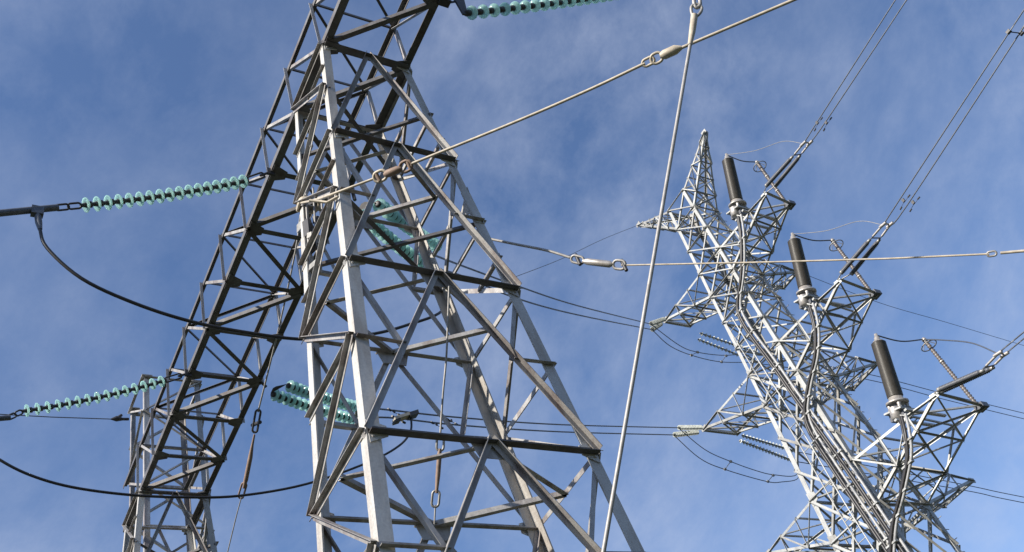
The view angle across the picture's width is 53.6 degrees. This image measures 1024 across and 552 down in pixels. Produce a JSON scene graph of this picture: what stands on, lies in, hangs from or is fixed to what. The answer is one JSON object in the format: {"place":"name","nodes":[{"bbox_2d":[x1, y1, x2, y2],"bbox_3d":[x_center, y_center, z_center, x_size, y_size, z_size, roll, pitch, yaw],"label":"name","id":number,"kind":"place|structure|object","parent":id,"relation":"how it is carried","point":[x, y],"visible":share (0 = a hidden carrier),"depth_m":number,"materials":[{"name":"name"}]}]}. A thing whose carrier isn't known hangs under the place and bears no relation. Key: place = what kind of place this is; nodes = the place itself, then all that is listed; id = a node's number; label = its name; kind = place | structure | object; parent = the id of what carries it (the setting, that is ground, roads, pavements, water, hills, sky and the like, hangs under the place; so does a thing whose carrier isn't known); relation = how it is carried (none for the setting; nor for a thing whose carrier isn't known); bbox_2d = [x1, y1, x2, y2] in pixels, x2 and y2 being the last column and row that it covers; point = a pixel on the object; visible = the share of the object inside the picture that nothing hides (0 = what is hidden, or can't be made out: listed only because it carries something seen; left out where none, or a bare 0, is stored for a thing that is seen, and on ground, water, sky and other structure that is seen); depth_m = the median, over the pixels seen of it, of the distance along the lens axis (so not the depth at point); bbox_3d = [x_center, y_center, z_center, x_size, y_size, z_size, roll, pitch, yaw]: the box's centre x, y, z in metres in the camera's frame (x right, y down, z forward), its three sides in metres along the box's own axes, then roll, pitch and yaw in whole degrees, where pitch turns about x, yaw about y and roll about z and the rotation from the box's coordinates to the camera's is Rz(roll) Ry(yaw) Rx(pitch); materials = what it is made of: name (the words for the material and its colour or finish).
{"place":"outdoors","nodes":[
{"label":"outdoors","id":0,"kind":"place"},
{"bbox_2d":[285,380,356,411],"bbox_3d":[-4.551,2.906,24.433,0.300,0.724,2.386,-38,-46,17],"label":"insulator string","id":1,"kind":"object","parent":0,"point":[296,388],"visible":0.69,"depth_m":23.93,"materials":[{"name":"teal glass"}]},
{"bbox_2d":[392,409,418,425],"bbox_3d":[-2.610,3.464,24.804,0.716,0.463,0.195,11,-52,-29],"label":"line clamp","id":2,"kind":"object","parent":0,"point":[397,419],"visible":1,"depth_m":24.78,"materials":[{"name":"grey metal"}]},
{"bbox_2d":[0,417,412,498],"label":"jumper cable","id":3,"kind":"object","parent":2,"relation":"attached to","point":[160,496],"visible":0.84,"depth_m":20.17,"materials":[{"name":"metal"}]},
{"bbox_2d":[0,0,1023,551],"label":"sky","id":4,"kind":"structure","parent":0,"point":[99,98],"materials":[{"name":"blue"}]},
{"bbox_2d":[801,302,896,551],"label":"cable run","id":5,"kind":"object","parent":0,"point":[825,457],"visible":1,"depth_m":45.98,"materials":[{"name":"metal"}]},
{"bbox_2d":[885,413,914,551],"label":"cable run","id":6,"kind":"object","parent":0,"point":[900,496],"visible":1,"depth_m":41.53,"materials":[{"name":"metal"}]},
{"label":"ground","id":7,"kind":"structure","parent":0,"visible":0},
{"bbox_2d":[127,374,214,551],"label":"lattice mast","id":8,"kind":"object","parent":7,"relation":"on","point":[145,413],"visible":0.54,"depth_m":29.07,"materials":[{"name":"grey metal"}]},
{"bbox_2d":[0,414,128,421],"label":"earth wire","id":9,"kind":"object","parent":8,"relation":"attached to","point":[118,418],"visible":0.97,"depth_m":29.99,"materials":[{"name":"metal"}]},
{"bbox_2d":[122,0,644,551],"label":"lattice gantry","id":10,"kind":"object","parent":7,"relation":"on","point":[368,430],"visible":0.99,"depth_m":15.58,"materials":[{"name":"metal"}]},
{"bbox_2d":[22,369,191,416],"bbox_3d":[-8.437,2.431,21.379,3.394,1.713,0.256,11,-52,-29],"label":"insulator string","id":11,"kind":"object","parent":10,"relation":"attached to","point":[58,405],"visible":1,"depth_m":21.15,"materials":[{"name":"teal glass"}]},
{"bbox_2d":[0,409,22,420],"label":"conductor","id":12,"kind":"object","parent":11,"relation":"attached to","point":[5,417],"visible":1,"depth_m":19.77,"materials":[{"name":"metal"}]},
{"bbox_2d":[81,167,274,212],"bbox_3d":[-5.801,-1.575,18.017,3.468,2.254,0.256,11,-52,-29],"label":"insulator string","id":13,"kind":"object","parent":10,"relation":"attached to","point":[170,194],"visible":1,"depth_m":17.68,"materials":[{"name":"teal glass"}]},
{"bbox_2d":[0,202,81,216],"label":"conductor","id":14,"kind":"object","parent":13,"relation":"attached to","point":[24,210],"visible":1,"depth_m":15.86,"materials":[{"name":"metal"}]},
{"bbox_2d":[30,204,440,340],"bbox_3d":[-3.993,-0.265,17.976,8.301,4.165,1.280,20,-57,-35],"label":"jumper cable","id":15,"kind":"object","parent":14,"relation":"attached to","point":[37,214],"visible":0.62,"depth_m":15.69,"materials":[{"name":"metal"}]},
{"bbox_2d":[227,215,299,551],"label":"stay wire","id":16,"kind":"object","parent":10,"relation":"attached to","point":[250,457],"visible":0.87,"depth_m":22.84,"materials":[{"name":"metal"}]},
{"bbox_2d":[261,381,357,423],"bbox_3d":[-4.743,3.059,24.561,0.600,0.788,3.243,-38,-46,17],"label":"insulator string","id":17,"kind":"object","parent":10,"relation":"attached to","point":[289,399],"visible":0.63,"depth_m":24.12,"materials":[{"name":"teal glass"}]},
{"bbox_2d":[379,416,673,434],"bbox_3d":[1.876,5.638,37.188,0.051,9.883,23.881,-38,-46,17],"label":"conductor","id":18,"kind":"object","parent":17,"relation":"attached to","point":[523,429],"visible":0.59,"depth_m":34.53,"materials":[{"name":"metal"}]},
{"bbox_2d":[380,408,677,427],"bbox_3d":[1.983,5.492,37.734,0.458,10.911,25.516,-37,-46,16],"label":"conductor","id":19,"kind":"object","parent":17,"relation":"attached to","point":[523,422],"visible":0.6,"depth_m":35.04,"materials":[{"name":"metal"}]},
{"bbox_2d":[351,193,432,267],"bbox_3d":[-2.366,-0.856,20.916,0.587,0.868,2.603,-33,-45,12],"label":"insulator string","id":20,"kind":"object","parent":10,"relation":"attached to","point":[408,250],"visible":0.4,"depth_m":20.65,"materials":[{"name":"teal glass"}]},
{"bbox_2d":[436,255,649,323],"bbox_3d":[2.568,1.052,36.830,0.289,16.140,26.604,-32,-44,11],"label":"conductor","id":21,"kind":"object","parent":20,"relation":"attached to","point":[453,262],"visible":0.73,"depth_m":31.09,"materials":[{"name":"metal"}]},
{"bbox_2d":[443,269,651,329],"bbox_3d":[2.576,1.242,36.406,0.051,15.654,26.202,-32,-44,12],"label":"conductor","id":22,"kind":"object","parent":20,"relation":"attached to","point":[564,311],"visible":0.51,"depth_m":33.10,"materials":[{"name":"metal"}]},
{"bbox_2d":[373,198,441,251],"bbox_3d":[-2.124,-1.024,20.916,0.300,0.945,2.471,-32,-44,12],"label":"insulator string","id":23,"kind":"object","parent":10,"relation":"attached to","point":[381,204],"visible":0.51,"depth_m":20.29,"materials":[{"name":"teal glass"}]},
{"bbox_2d":[430,286,449,525],"bbox_3d":[-0.895,1.643,13.218,0.115,2.677,1.713,15,-54,-32],"label":"stay wire","id":24,"kind":"object","parent":10,"relation":"attached to","point":[438,471],"visible":0.85,"depth_m":13.04,"materials":[{"name":"grey metal"}]},
{"bbox_2d":[437,0,612,19],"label":"insulator string","id":25,"kind":"object","parent":10,"relation":"attached to","point":[482,11],"visible":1,"depth_m":19.17,"materials":[{"name":"teal glass"}]},
{"bbox_2d":[296,0,796,213],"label":"stay wire","id":26,"kind":"object","parent":10,"relation":"attached to","point":[670,51],"visible":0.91,"depth_m":13.57,"materials":[{"name":"grey metal"}]},
{"bbox_2d":[601,0,702,551],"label":"stay wire","id":27,"kind":"object","parent":10,"relation":"attached to","point":[694,18],"visible":1,"depth_m":9.50,"materials":[{"name":"grey metal"}]},
{"bbox_2d":[491,238,1023,271],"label":"stay wire","id":28,"kind":"object","parent":10,"relation":"attached to","point":[600,263],"visible":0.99,"depth_m":15.16,"materials":[{"name":"metal"}]},
{"bbox_2d":[636,129,984,551],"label":"lattice tower","id":29,"kind":"structure","parent":7,"relation":"on","point":[929,508],"depth_m":49.63,"materials":[{"name":"metal"}]},
{"bbox_2d":[485,225,637,287],"bbox_3d":[3.290,-1.317,51.188,0.030,17.745,21.099,-41,-47,20],"label":"earth wire","id":30,"kind":"object","parent":29,"relation":"attached to","point":[570,254],"visible":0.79,"depth_m":49.86,"materials":[{"name":"metal"}]},
{"bbox_2d":[650,323,662,331],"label":"insulator string","id":31,"kind":"object","parent":29,"relation":"attached to","point":[659,325],"visible":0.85,"depth_m":52.87,"materials":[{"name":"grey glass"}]},
{"bbox_2d":[649,317,665,325],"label":"insulator string","id":32,"kind":"object","parent":29,"relation":"attached to","point":[657,321],"visible":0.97,"depth_m":54.31,"materials":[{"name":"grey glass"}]},
{"bbox_2d":[673,430,698,437],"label":"insulator string","id":33,"kind":"object","parent":29,"relation":"attached to","point":[688,433],"visible":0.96,"depth_m":50.62,"materials":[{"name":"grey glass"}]},
{"bbox_2d":[677,425,702,429],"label":"insulator string","id":34,"kind":"object","parent":29,"relation":"attached to","point":[690,427],"visible":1,"depth_m":51.41,"materials":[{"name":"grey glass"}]},
{"bbox_2d":[697,338,760,363],"bbox_3d":[12.733,4.426,59.266,4.287,1.375,0.240,11,-52,-29],"label":"insulator string","id":35,"kind":"object","parent":29,"relation":"attached to","point":[714,345],"visible":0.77,"depth_m":59.05,"materials":[{"name":"grey glass"}]},
{"bbox_2d":[652,330,755,362],"bbox_3d":[10.966,4.175,55.164,11.855,3.191,0.045,27,-61,-38],"label":"jumper cable","id":36,"kind":"object","parent":35,"relation":"hanging from","point":[693,355],"visible":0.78,"depth_m":52.49,"materials":[{"name":"metal"}]},
{"bbox_2d":[763,364,1023,418],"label":"conductor","id":37,"kind":"object","parent":35,"relation":"attached to","point":[918,392],"visible":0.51,"depth_m":66.64,"materials":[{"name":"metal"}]},
{"bbox_2d":[700,332,759,352],"bbox_3d":[13.123,4.063,60.068,4.724,1.161,0.240,11,-52,-29],"label":"insulator string","id":38,"kind":"object","parent":29,"relation":"attached to","point":[720,340],"visible":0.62,"depth_m":59.72,"materials":[{"name":"grey glass"}]},
{"bbox_2d":[650,324,760,355],"bbox_3d":[11.263,3.872,56.004,12.331,3.401,0.045,25,-59,-37],"label":"jumper cable","id":39,"kind":"object","parent":38,"relation":"hanging from","point":[696,351],"visible":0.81,"depth_m":53.09,"materials":[{"name":"metal"}]},
{"bbox_2d":[777,357,1021,412],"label":"conductor","id":40,"kind":"object","parent":38,"relation":"attached to","point":[923,388],"visible":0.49,"depth_m":67.34,"materials":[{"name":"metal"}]},
{"bbox_2d":[722,153,774,231],"bbox_3d":[12.667,-4.640,56.300,2.625,4.681,1.996,11,-52,-29],"label":"cable termination","id":41,"kind":"object","parent":29,"relation":"attached to","point":[737,205],"visible":1,"depth_m":55.69,"materials":[{"name":"rubber"}]},
{"bbox_2d":[729,155,754,162],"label":"jumper cable","id":42,"kind":"object","parent":41,"relation":"attached to","point":[741,160],"visible":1,"depth_m":57.04,"materials":[{"name":"metal"}]},
{"bbox_2d":[727,141,800,154],"bbox_3d":[13.408,-6.764,54.225,0.033,4.882,4.341,4,-49,-24],"label":"jumper cable","id":43,"kind":"object","parent":41,"relation":"attached to","point":[764,147],"visible":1,"depth_m":54.15,"materials":[{"name":"grey metal"}]},
{"bbox_2d":[735,214,909,551],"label":"cable run","id":44,"kind":"object","parent":41,"relation":"attached to","point":[830,446],"visible":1,"depth_m":47.80,"materials":[{"name":"metal"}]},
{"bbox_2d":[739,439,790,461],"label":"insulator string","id":45,"kind":"object","parent":29,"relation":"attached to","point":[763,449],"visible":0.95,"depth_m":54.88,"materials":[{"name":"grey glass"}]},
{"bbox_2d":[673,435,798,482],"bbox_3d":[11.719,9.309,51.523,10.576,2.388,0.045,22,-58,-36],"label":"jumper cable","id":46,"kind":"object","parent":45,"relation":"hanging from","point":[732,471],"visible":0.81,"depth_m":49.79,"materials":[{"name":"metal"}]},
{"bbox_2d":[799,462,1023,502],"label":"conductor","id":47,"kind":"object","parent":45,"relation":"attached to","point":[933,484],"visible":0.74,"depth_m":61.31,"materials":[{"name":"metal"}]},
{"bbox_2d":[741,434,794,452],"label":"insulator string","id":48,"kind":"object","parent":29,"relation":"attached to","point":[776,445],"visible":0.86,"depth_m":55.47,"materials":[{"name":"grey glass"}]},
{"bbox_2d":[678,428,796,476],"bbox_3d":[12.213,9.159,52.580,10.166,2.412,0.045,20,-57,-35],"label":"jumper cable","id":49,"kind":"object","parent":48,"relation":"hanging from","point":[733,462],"visible":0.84,"depth_m":50.98,"materials":[{"name":"metal"}]},
{"bbox_2d":[799,452,1022,496],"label":"conductor","id":50,"kind":"object","parent":48,"relation":"attached to","point":[943,480],"visible":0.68,"depth_m":61.78,"materials":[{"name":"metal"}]},
{"bbox_2d":[753,160,795,209],"bbox_3d":[14.316,-5.091,55.835,0.797,4.113,0.802,11,-52,-29],"label":"surge arrester","id":51,"kind":"object","parent":29,"relation":"on","point":[767,177],"visible":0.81,"depth_m":55.76,"materials":[{"name":"metal"}]},
{"bbox_2d":[763,156,793,192],"bbox_3d":[13.739,-5.254,52.544,0.296,0.441,2.619,11,-52,-29],"label":"tension insulator","id":52,"kind":"object","parent":29,"relation":"attached to","point":[785,164],"visible":1,"depth_m":52.36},
{"bbox_2d":[767,155,800,191],"bbox_3d":[14.105,-5.225,52.651,0.296,0.325,2.782,11,-52,-29],"label":"tension insulator","id":53,"kind":"object","parent":29,"relation":"attached to","point":[786,172],"visible":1,"depth_m":52.46,"materials":[{"name":"grey ceramic"}]},
{"bbox_2d":[801,0,906,154],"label":"conductor","id":54,"kind":"object","parent":53,"relation":"attached to","point":[805,148],"visible":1,"depth_m":49.44,"materials":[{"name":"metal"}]},
{"bbox_2d":[800,140,813,146],"bbox_3d":[14.916,-6.714,51.345,0.570,0.285,0.512,11,-52,-29],"label":"connector clamp","id":55,"kind":"object","parent":54,"relation":"attached to","point":[804,142],"visible":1,"depth_m":51.30,"materials":[{"name":"metal"}]},
{"bbox_2d":[793,0,895,155],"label":"conductor","id":56,"kind":"object","parent":55,"relation":"attached to","point":[798,149],"visible":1,"depth_m":49.42,"materials":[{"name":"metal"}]},
{"bbox_2d":[787,232,851,320],"bbox_3d":[14.862,0.011,50.874,2.625,4.473,2.015,11,-52,-29],"label":"cable termination","id":57,"kind":"object","parent":29,"relation":"attached to","point":[806,293],"visible":0.98,"depth_m":50.20,"materials":[{"name":"rubber"}]},
{"bbox_2d":[794,234,830,240],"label":"jumper cable","id":58,"kind":"object","parent":57,"relation":"attached to","point":[811,239],"visible":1,"depth_m":51.74,"materials":[{"name":"metal"}]},
{"bbox_2d":[797,221,880,233],"bbox_3d":[15.564,-2.226,48.851,0.033,4.430,4.383,4,-49,-24],"label":"jumper cable","id":59,"kind":"object","parent":57,"relation":"attached to","point":[838,227],"visible":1,"depth_m":48.65,"materials":[{"name":"grey metal"}]},
{"bbox_2d":[837,238,870,279],"bbox_3d":[15.879,-0.752,47.230,0.296,0.250,2.594,11,-52,-29],"label":"tension insulator","id":60,"kind":"object","parent":29,"relation":"attached to","point":[848,264],"visible":0.94,"depth_m":47.05,"materials":[{"name":"grey ceramic"}]},
{"bbox_2d":[870,9,1023,239],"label":"conductor","id":61,"kind":"object","parent":60,"relation":"attached to","point":[876,232],"visible":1,"depth_m":43.83,"materials":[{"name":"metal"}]},
{"bbox_2d":[879,221,893,227],"bbox_3d":[17.033,-2.324,46.112,0.570,0.248,0.489,11,-52,-29],"label":"connector clamp","id":62,"kind":"object","parent":61,"relation":"attached to","point":[884,223],"visible":1,"depth_m":46.07,"materials":[{"name":"metal"}]},
{"bbox_2d":[899,194,909,209],"bbox_3d":[17.488,-3.325,45.218,0.075,0.321,0.787,11,-52,-29],"label":"vibration damper","id":63,"kind":"object","parent":61,"relation":"attached to","point":[903,200],"visible":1,"depth_m":45.23,"materials":[{"name":"metal"}]},
{"bbox_2d":[1005,29,1023,35],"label":"spacer","id":64,"kind":"object","parent":61,"relation":"attached to","point":[1020,33],"visible":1,"depth_m":41.99,"materials":[{"name":"metal"}]},
{"bbox_2d":[829,238,881,299],"bbox_3d":[17.086,-0.439,50.937,0.797,4.329,0.802,11,-52,-29],"label":"surge arrester","id":65,"kind":"object","parent":29,"relation":"on","point":[858,274],"visible":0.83,"depth_m":50.58,"materials":[{"name":"ceramic"}]},
{"bbox_2d":[841,239,880,278],"bbox_3d":[16.270,-0.674,47.277,0.296,0.314,2.778,11,-52,-29],"label":"tension insulator","id":66,"kind":"object","parent":29,"relation":"attached to","point":[871,249],"visible":0.91,"depth_m":47.06,"materials":[{"name":"grey ceramic"}]},
{"bbox_2d":[880,25,1023,238],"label":"conductor","id":67,"kind":"object","parent":66,"relation":"attached to","point":[886,229],"visible":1,"depth_m":44.04,"materials":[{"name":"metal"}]},
{"bbox_2d":[909,196,919,211],"bbox_3d":[17.938,-3.237,45.259,0.075,0.321,0.787,11,-52,-29],"label":"vibration damper","id":68,"kind":"object","parent":67,"relation":"hanging from","point":[912,202],"visible":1,"depth_m":45.27,"materials":[{"name":"metal"}]},
{"bbox_2d":[871,333,946,428],"bbox_3d":[17.130,4.701,45.305,2.625,4.280,1.877,11,-52,-29],"label":"cable termination","id":69,"kind":"object","parent":29,"relation":"attached to","point":[895,404],"visible":0.99,"depth_m":44.61,"materials":[{"name":"rubber"}]},
{"bbox_2d":[878,335,922,341],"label":"jumper cable","id":70,"kind":"object","parent":69,"relation":"attached to","point":[900,340],"visible":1,"depth_m":46.46,"materials":[{"name":"metal"}]},
{"bbox_2d":[810,276,1023,345],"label":"conductor","id":71,"kind":"object","parent":29,"relation":"attached to","point":[919,314],"visible":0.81,"depth_m":62.18,"materials":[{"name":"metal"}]},
{"bbox_2d":[921,337,989,412],"bbox_3d":[19.822,4.407,45.930,0.804,4.451,0.802,11,-52,-29],"label":"surge arrester","id":72,"kind":"object","parent":29,"relation":"on","point":[985,405],"visible":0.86,"depth_m":45.94,"materials":[{"name":"ceramic"}]},
{"bbox_2d":[924,339,995,352],"bbox_3d":[19.273,3.020,43.833,0.060,5.019,5.127,-21,-43,0],"label":"jumper cable","id":73,"kind":"object","parent":72,"relation":"attached to","point":[962,341],"visible":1,"depth_m":42.94,"materials":[{"name":"metal"}]},
{"bbox_2d":[934,369,984,393],"bbox_3d":[18.311,4.362,41.628,0.295,0.966,2.451,11,-52,-29],"label":"tension insulator","id":74,"kind":"object","parent":29,"relation":"attached to","point":[958,381],"visible":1,"depth_m":41.46,"materials":[{"name":"grey ceramic"}]},
{"bbox_2d":[982,331,1023,368],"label":"conductor","id":75,"kind":"object","parent":74,"relation":"attached to","point":[991,359],"visible":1,"depth_m":40.13,"materials":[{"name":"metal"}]},
{"bbox_2d":[993,350,1009,357],"bbox_3d":[19.480,3.111,40.376,0.570,0.234,0.415,11,-52,-29],"label":"connector clamp","id":76,"kind":"object","parent":75,"relation":"attached to","point":[999,352],"visible":1,"depth_m":40.33,"materials":[{"name":"metal"}]},
{"bbox_2d":[941,366,994,393],"bbox_3d":[18.671,4.309,41.779,0.294,1.000,2.684,11,-52,-29],"label":"tension insulator","id":77,"kind":"object","parent":29,"relation":"attached to","point":[988,370],"visible":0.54,"depth_m":41.41,"materials":[{"name":"grey ceramic"}]},
{"bbox_2d":[994,338,1023,365],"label":"conductor","id":78,"kind":"object","parent":77,"relation":"attached to","point":[999,360],"visible":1,"depth_m":40.33,"materials":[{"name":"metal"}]}
]}

